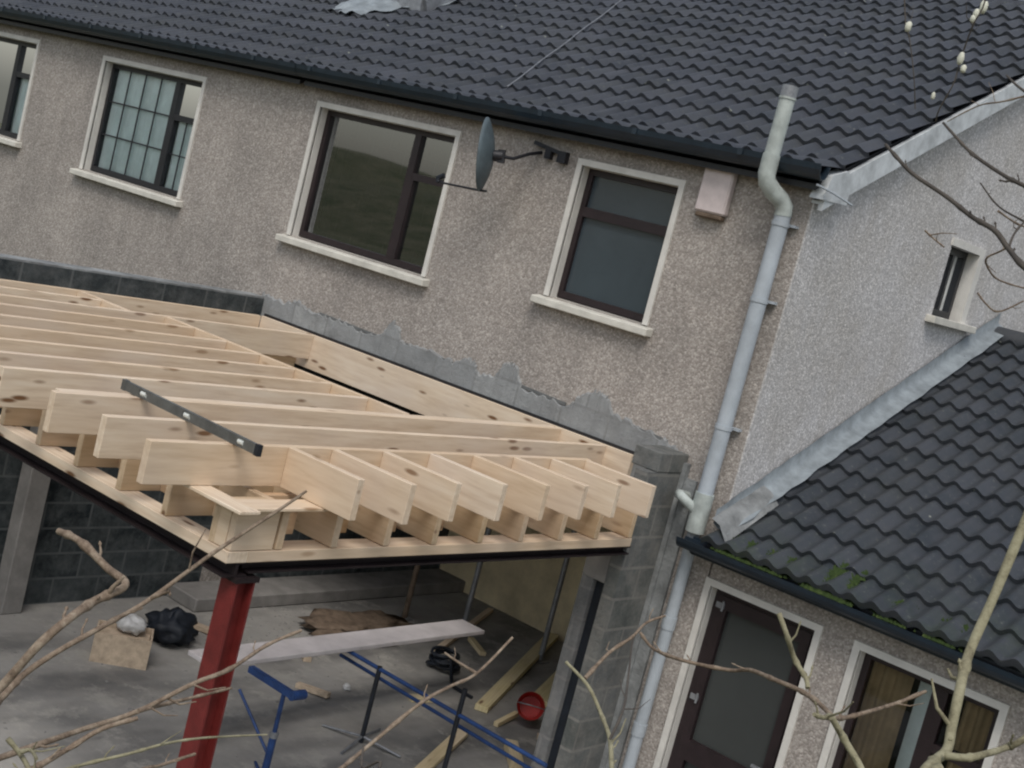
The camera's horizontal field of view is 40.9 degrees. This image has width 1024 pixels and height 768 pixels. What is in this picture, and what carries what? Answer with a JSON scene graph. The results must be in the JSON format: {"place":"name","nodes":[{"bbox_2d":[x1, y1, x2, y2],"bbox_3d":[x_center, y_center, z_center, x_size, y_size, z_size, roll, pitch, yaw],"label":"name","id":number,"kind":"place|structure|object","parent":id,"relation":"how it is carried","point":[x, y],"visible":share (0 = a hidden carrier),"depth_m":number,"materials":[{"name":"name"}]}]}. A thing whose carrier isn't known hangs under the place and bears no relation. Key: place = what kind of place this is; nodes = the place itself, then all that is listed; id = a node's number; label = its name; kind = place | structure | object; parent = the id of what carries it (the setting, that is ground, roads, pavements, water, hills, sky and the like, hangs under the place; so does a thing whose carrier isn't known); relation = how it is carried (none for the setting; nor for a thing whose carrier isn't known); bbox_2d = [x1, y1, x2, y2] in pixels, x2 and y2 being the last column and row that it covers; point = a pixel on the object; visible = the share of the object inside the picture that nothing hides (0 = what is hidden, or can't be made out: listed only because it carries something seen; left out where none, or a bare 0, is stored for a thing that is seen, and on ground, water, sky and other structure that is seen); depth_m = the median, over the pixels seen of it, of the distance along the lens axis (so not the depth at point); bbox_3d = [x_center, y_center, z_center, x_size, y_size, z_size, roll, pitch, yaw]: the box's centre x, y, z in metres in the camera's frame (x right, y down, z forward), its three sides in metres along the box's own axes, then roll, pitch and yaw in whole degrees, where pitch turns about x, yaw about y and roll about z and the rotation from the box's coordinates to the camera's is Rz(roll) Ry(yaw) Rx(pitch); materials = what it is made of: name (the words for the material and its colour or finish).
{"place":"outdoors","nodes":[
{"label":"outdoors","id":0,"kind":"place"},
{"bbox_2d":[0,592,563,767],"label":"floor","id":1,"kind":"structure","parent":0,"point":[67,684],"depth_m":10.95,"materials":[{"name":"grey concrete"}]},
{"bbox_2d":[0,427,50,613],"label":"concrete pillar","id":2,"kind":"structure","parent":1,"relation":"on","point":[24,525],"depth_m":11.18,"materials":[{"name":"grey concrete"}]},
{"bbox_2d":[89,619,153,670],"bbox_3d":[-3.097,2.071,10.905,0.440,0.240,0.300,13,7,-13],"label":"cardboard box","id":3,"kind":"object","parent":1,"relation":"on","point":[112,644],"visible":0.89,"depth_m":10.77,"materials":[{"name":"beige cardboard"}]},
{"bbox_2d":[116,613,147,635],"bbox_3d":[-3.041,1.909,10.975,0.301,0.135,0.236,20,8,38],"label":"plastic bag","id":4,"kind":"object","parent":3,"relation":"on","point":[135,624],"visible":0.89,"depth_m":10.90,"materials":[{"name":"white plastic"}]},
{"bbox_2d":[0,253,263,604],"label":"boundary wall","id":5,"kind":"structure","parent":1,"relation":"on","point":[69,570],"depth_m":11.78,"materials":[{"name":"grey concrete"}]},
{"bbox_2d":[145,607,198,645],"bbox_3d":[-2.863,2.015,11.548,0.467,0.314,0.483,14,7,-8],"label":"bin bag","id":6,"kind":"object","parent":1,"relation":"on","point":[174,626],"visible":0.94,"depth_m":11.45,"materials":[{"name":"plastic"}]},
{"bbox_2d":[194,622,208,633],"bbox_3d":[-2.645,2.151,11.980,0.500,0.040,0.077,15,6,24],"label":"timber offcut","id":7,"kind":"object","parent":1,"relation":"on","point":[203,628],"visible":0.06,"depth_m":11.98,"materials":[{"name":"beige wood"}]},
{"bbox_2d":[176,569,259,767],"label":"steel post","id":8,"kind":"object","parent":1,"relation":"on","point":[225,631],"visible":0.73,"depth_m":6.83,"materials":[{"name":"red metal"}]},
{"bbox_2d":[0,435,248,577],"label":"steel beam","id":9,"kind":"structure","parent":8,"relation":"on","point":[218,567],"depth_m":7.24,"materials":[{"name":"black metal"}]},
{"bbox_2d":[0,279,655,562],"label":"timber roof frame","id":10,"kind":"object","parent":9,"relation":"on","point":[468,466],"visible":0.99,"depth_m":8.09,"materials":[{"name":"brown wood"}]},
{"bbox_2d":[120,379,262,456],"bbox_3d":[-1.676,0.164,7.103,1.241,0.058,0.032,20,9,40],"label":"spirit level","id":11,"kind":"object","parent":10,"relation":"on","point":[218,430],"visible":1,"depth_m":7.05,"materials":[{"name":"metal"}]},
{"bbox_2d":[238,546,630,573],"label":"steel beam","id":12,"kind":"structure","parent":8,"relation":"on","point":[297,565],"depth_m":7.76,"materials":[{"name":"black metal"}]},
{"bbox_2d":[238,665,307,767],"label":"trestle","id":13,"kind":"object","parent":1,"relation":"on","point":[290,694],"visible":1,"depth_m":9.31,"materials":[{"name":"blue metal"}]},
{"bbox_2d":[2,604,557,764],"bbox_3d":[-1.523,2.518,11.480,4.072,0.031,6.806,20,8,38],"label":"rubble","id":14,"kind":"object","parent":1,"relation":"on","point":[284,623],"visible":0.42,"depth_m":12.30,"materials":[{"name":"concrete"}]},
{"bbox_2d":[302,657,311,661],"bbox_3d":[-1.849,2.350,12.124,0.070,0.040,0.450,12,7,-21],"label":"timber offcut","id":15,"kind":"object","parent":1,"relation":"on","point":[306,659],"visible":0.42,"depth_m":11.92,"materials":[{"name":"beige wood"}]},
{"bbox_2d":[295,681,330,698],"bbox_3d":[-1.630,2.506,11.245,0.300,0.040,0.062,14,6,19],"label":"timber offcut","id":16,"kind":"object","parent":1,"relation":"on","point":[314,690],"visible":1,"depth_m":11.22,"materials":[{"name":"beige wood"}]},
{"bbox_2d":[167,569,464,611],"bbox_3d":[-1.851,2.078,13.991,0.425,0.128,3.740,20,8,38],"label":"concrete ledge","id":17,"kind":"object","parent":1,"relation":"on","point":[200,596],"visible":0.92,"depth_m":13.81,"materials":[{"name":"grey concrete"}]},
{"bbox_2d":[343,683,350,690],"bbox_3d":[-1.382,2.537,11.506,0.067,0.058,0.072,11,8,-28],"label":"paper scrap","id":18,"kind":"object","parent":1,"relation":"on","point":[346,686],"visible":1,"depth_m":11.49,"materials":[{"name":"white paper"}]},
{"bbox_2d":[298,608,415,635],"bbox_3d":[-1.454,2.295,13.046,0.810,0.161,1.405,20,8,38],"label":"cardboard sheet","id":19,"kind":"object","parent":1,"relation":"on","point":[321,621],"visible":0.58,"depth_m":12.97,"materials":[{"name":"brown cardboard"}]},
{"bbox_2d":[397,565,419,620],"bbox_3d":[-0.776,1.164,13.697,0.140,2.495,0.140,20,8,38],"label":"steel prop","id":20,"kind":"object","parent":1,"relation":"on","point":[410,592],"visible":0.21,"depth_m":13.79,"materials":[{"name":"metal"}]},
{"bbox_2d":[407,694,433,702],"bbox_3d":[-0.774,2.678,11.703,0.220,0.040,0.092,9,8,-31],"label":"timber offcut","id":21,"kind":"object","parent":1,"relation":"on","point":[419,697],"visible":0.46,"depth_m":11.68,"materials":[{"name":"yellow wood"}]},
{"bbox_2d":[322,651,547,767],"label":"trestle","id":22,"kind":"object","parent":1,"relation":"on","point":[363,734],"visible":0.89,"depth_m":10.15,"materials":[{"name":"blue metal"}]},
{"bbox_2d":[188,619,484,665],"bbox_3d":[-1.260,2.022,10.784,0.270,0.035,3.021,20,8,37],"label":"scaffold plank","id":23,"kind":"object","parent":22,"relation":"on","point":[295,648],"visible":0.82,"depth_m":10.75,"materials":[{"name":"grey wood"}]},
{"bbox_2d":[415,729,467,767],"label":"timber length","id":24,"kind":"object","parent":1,"relation":"on","point":[435,757],"visible":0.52,"depth_m":10.59,"materials":[{"name":"yellow wood"}]},
{"bbox_2d":[426,645,472,698],"bbox_3d":[-0.487,2.590,12.418,0.321,0.199,0.812,10,8,-35],"label":"hose coil","id":25,"kind":"object","parent":1,"relation":"on","point":[437,658],"visible":0.89,"depth_m":12.51,"materials":[{"name":"rubber"}]},
{"bbox_2d":[434,607,492,650],"bbox_3d":[-0.482,2.483,13.891,0.060,0.040,1.924,16,7,14],"label":"timber length","id":26,"kind":"object","parent":1,"relation":"on","point":[480,617],"visible":0.44,"depth_m":14.24,"materials":[{"name":"brown wood"}]},
{"bbox_2d":[468,637,485,655],"bbox_3d":[-0.346,2.576,13.485,0.063,0.040,0.400,12,7,-21],"label":"timber offcut","id":27,"kind":"object","parent":1,"relation":"on","point":[477,647],"visible":1,"depth_m":13.44,"materials":[{"name":"yellow wood"}]},
{"bbox_2d":[463,528,491,621],"bbox_3d":[-0.194,1.311,13.731,0.140,2.495,0.140,20,8,38],"label":"steel prop","id":28,"kind":"object","parent":1,"relation":"on","point":[473,588],"visible":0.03,"depth_m":13.80,"materials":[{"name":"grey metal"}]},
{"bbox_2d":[493,711,518,726],"bbox_3d":[-0.048,2.854,11.707,0.045,0.040,0.351,18,12,28],"label":"timber offcut","id":29,"kind":"object","parent":1,"relation":"on","point":[506,718],"visible":0.98,"depth_m":11.68,"materials":[{"name":"yellow wood"}]},
{"bbox_2d":[504,739,523,767],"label":"timber length","id":30,"kind":"object","parent":1,"relation":"on","point":[515,754],"visible":0.54,"depth_m":10.84,"materials":[{"name":"yellow wood"}]},
{"bbox_2d":[474,632,558,712],"bbox_3d":[0.081,2.715,13.104,0.120,0.051,2.689,16,7,14],"label":"timber length","id":31,"kind":"object","parent":1,"relation":"on","point":[503,686],"visible":0.82,"depth_m":12.72,"materials":[{"name":"yellow wood"}]},
{"bbox_2d":[517,691,544,719],"bbox_3d":[0.160,2.753,11.731,0.258,0.245,0.305,15,-15,3],"label":"bucket","id":32,"kind":"object","parent":1,"relation":"on","point":[529,707],"visible":1,"depth_m":11.86,"materials":[{"name":"red plastic"}]},
{"bbox_2d":[531,671,555,706],"bbox_3d":[0.507,2.814,13.196,0.200,0.050,1.792,16,8,15],"label":"timber length","id":33,"kind":"object","parent":1,"relation":"on","point":[543,690],"visible":0.04,"depth_m":12.63,"materials":[{"name":"yellow wood"}]},
{"bbox_2d":[537,530,576,663],"bbox_3d":[0.586,1.545,13.470,0.140,2.495,0.140,20,8,38],"label":"steel prop","id":34,"kind":"object","parent":1,"relation":"on","point":[540,660],"visible":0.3,"depth_m":13.53,"materials":[{"name":"metal"}]},
{"bbox_2d":[199,0,1023,767],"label":"terraced house","id":35,"kind":"structure","parent":1,"relation":"on","point":[601,284],"depth_m":10.84,"materials":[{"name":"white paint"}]},
{"bbox_2d":[275,101,461,286],"bbox_3d":[-1.181,-1.674,11.946,1.910,1.305,0.350,20,8,38],"label":"window","id":36,"kind":"structure","parent":35,"relation":"in","point":[422,131],"depth_m":12.01,"materials":[{"name":"white paint"}]},
{"bbox_2d":[436,117,569,191],"bbox_3d":[-0.106,-1.724,10.535,1.027,0.581,0.521,16,7,10],"label":"satellite dish","id":37,"kind":"object","parent":35,"relation":"attached to","point":[488,154],"visible":1,"depth_m":10.48,"materials":[{"name":"metal"}]},
{"bbox_2d":[507,0,621,86],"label":"cable","id":38,"kind":"object","parent":35,"relation":"on","point":[562,45],"visible":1,"depth_m":12.45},
{"bbox_2d":[530,158,686,336],"bbox_3d":[0.760,-1.035,10.256,1.110,1.150,0.235,20,8,38],"label":"window","id":39,"kind":"structure","parent":35,"relation":"in","point":[620,230],"depth_m":10.33,"materials":[{"name":"white paint"}]},
{"bbox_2d":[622,84,798,767],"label":"soil pipe","id":40,"kind":"object","parent":35,"relation":"attached to","point":[699,506],"visible":1,"depth_m":9.35,"materials":[{"name":"grey plastic"}]},
{"bbox_2d":[695,168,738,221],"bbox_3d":[1.433,-1.341,9.652,0.250,0.365,0.073,20,8,38],"label":"alarm box","id":41,"kind":"object","parent":35,"relation":"attached to","point":[715,195],"visible":0.91,"depth_m":9.61,"materials":[{"name":"white plastic"}]},
{"bbox_2d":[925,237,985,333],"bbox_3d":[3.665,-0.833,11.451,0.280,0.705,0.920,20,8,38],"label":"window","id":42,"kind":"structure","parent":35,"relation":"in","point":[962,269],"depth_m":11.59,"materials":[{"name":"white glass"}]},
{"bbox_2d":[530,444,697,767],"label":"cavity wall","id":43,"kind":"structure","parent":1,"relation":"on","point":[619,598],"depth_m":9.65,"materials":[{"name":"concrete"}]},
{"label":"ground","id":44,"kind":"structure","parent":0,"visible":0},
{"bbox_2d":[0,490,306,767],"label":"bare shrub","id":45,"kind":"object","parent":44,"relation":"on","point":[11,680],"visible":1,"depth_m":3.51,"materials":[{"name":"brown plant"}]},
{"bbox_2d":[0,0,543,295],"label":"neighbouring house","id":46,"kind":"structure","parent":44,"relation":"on","point":[156,138],"depth_m":14.07,"materials":[{"name":"white paint"}]},
{"bbox_2d":[0,31,40,147],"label":"window","id":47,"kind":"structure","parent":46,"relation":"in","point":[18,57],"depth_m":15.73,"materials":[{"name":"white paint"}]},
{"bbox_2d":[69,55,207,207],"bbox_3d":[-3.771,-2.602,14.037,1.920,1.290,0.242,20,8,38],"label":"window","id":48,"kind":"structure","parent":46,"relation":"in","point":[144,127],"depth_m":14.17,"materials":[{"name":"white paint"}]},
{"bbox_2d":[328,0,458,14],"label":"flashing","id":49,"kind":"object","parent":46,"relation":"on","point":[361,7],"visible":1,"depth_m":14.44,"materials":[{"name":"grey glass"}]},
{"bbox_2d":[338,608,665,767],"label":"bare shrub","id":50,"kind":"object","parent":44,"relation":"on","point":[398,720],"visible":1,"depth_m":3.77,"materials":[{"name":"brown plant"}]},
{"bbox_2d":[639,512,1023,767],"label":"bare shrub","id":51,"kind":"object","parent":44,"relation":"on","point":[944,752],"visible":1,"depth_m":2.95,"materials":[{"name":"brown plant"}]},
{"bbox_2d":[884,0,1023,312],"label":"bare tree","id":52,"kind":"object","parent":44,"relation":"on","point":[997,233],"visible":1,"depth_m":4.15,"materials":[{"name":"brown plant"}]},
{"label":"path","id":53,"kind":"structure","parent":0,"visible":0},
{"bbox_2d":[653,312,1023,767],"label":"side annex","id":54,"kind":"object","parent":53,"relation":"on","point":[909,490],"visible":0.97,"depth_m":9.30,"materials":[{"name":"black tile"}]},
{"bbox_2d":[653,576,823,767],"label":"door","id":55,"kind":"structure","parent":54,"relation":"in","point":[723,719],"depth_m":9.45,"materials":[{"name":"white paint"}]},
{"bbox_2d":[710,535,968,651],"bbox_3d":[2.128,1.264,8.790,1.817,0.200,0.378,20,8,38],"label":"moss","id":56,"kind":"object","parent":54,"relation":"on","point":[835,572],"visible":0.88,"depth_m":8.78,"materials":[{"name":"green plant"}]},
{"bbox_2d":[817,640,1009,767],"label":"window","id":57,"kind":"structure","parent":54,"relation":"in","point":[880,678],"depth_m":8.82,"materials":[{"name":"white paint"}]}
]}

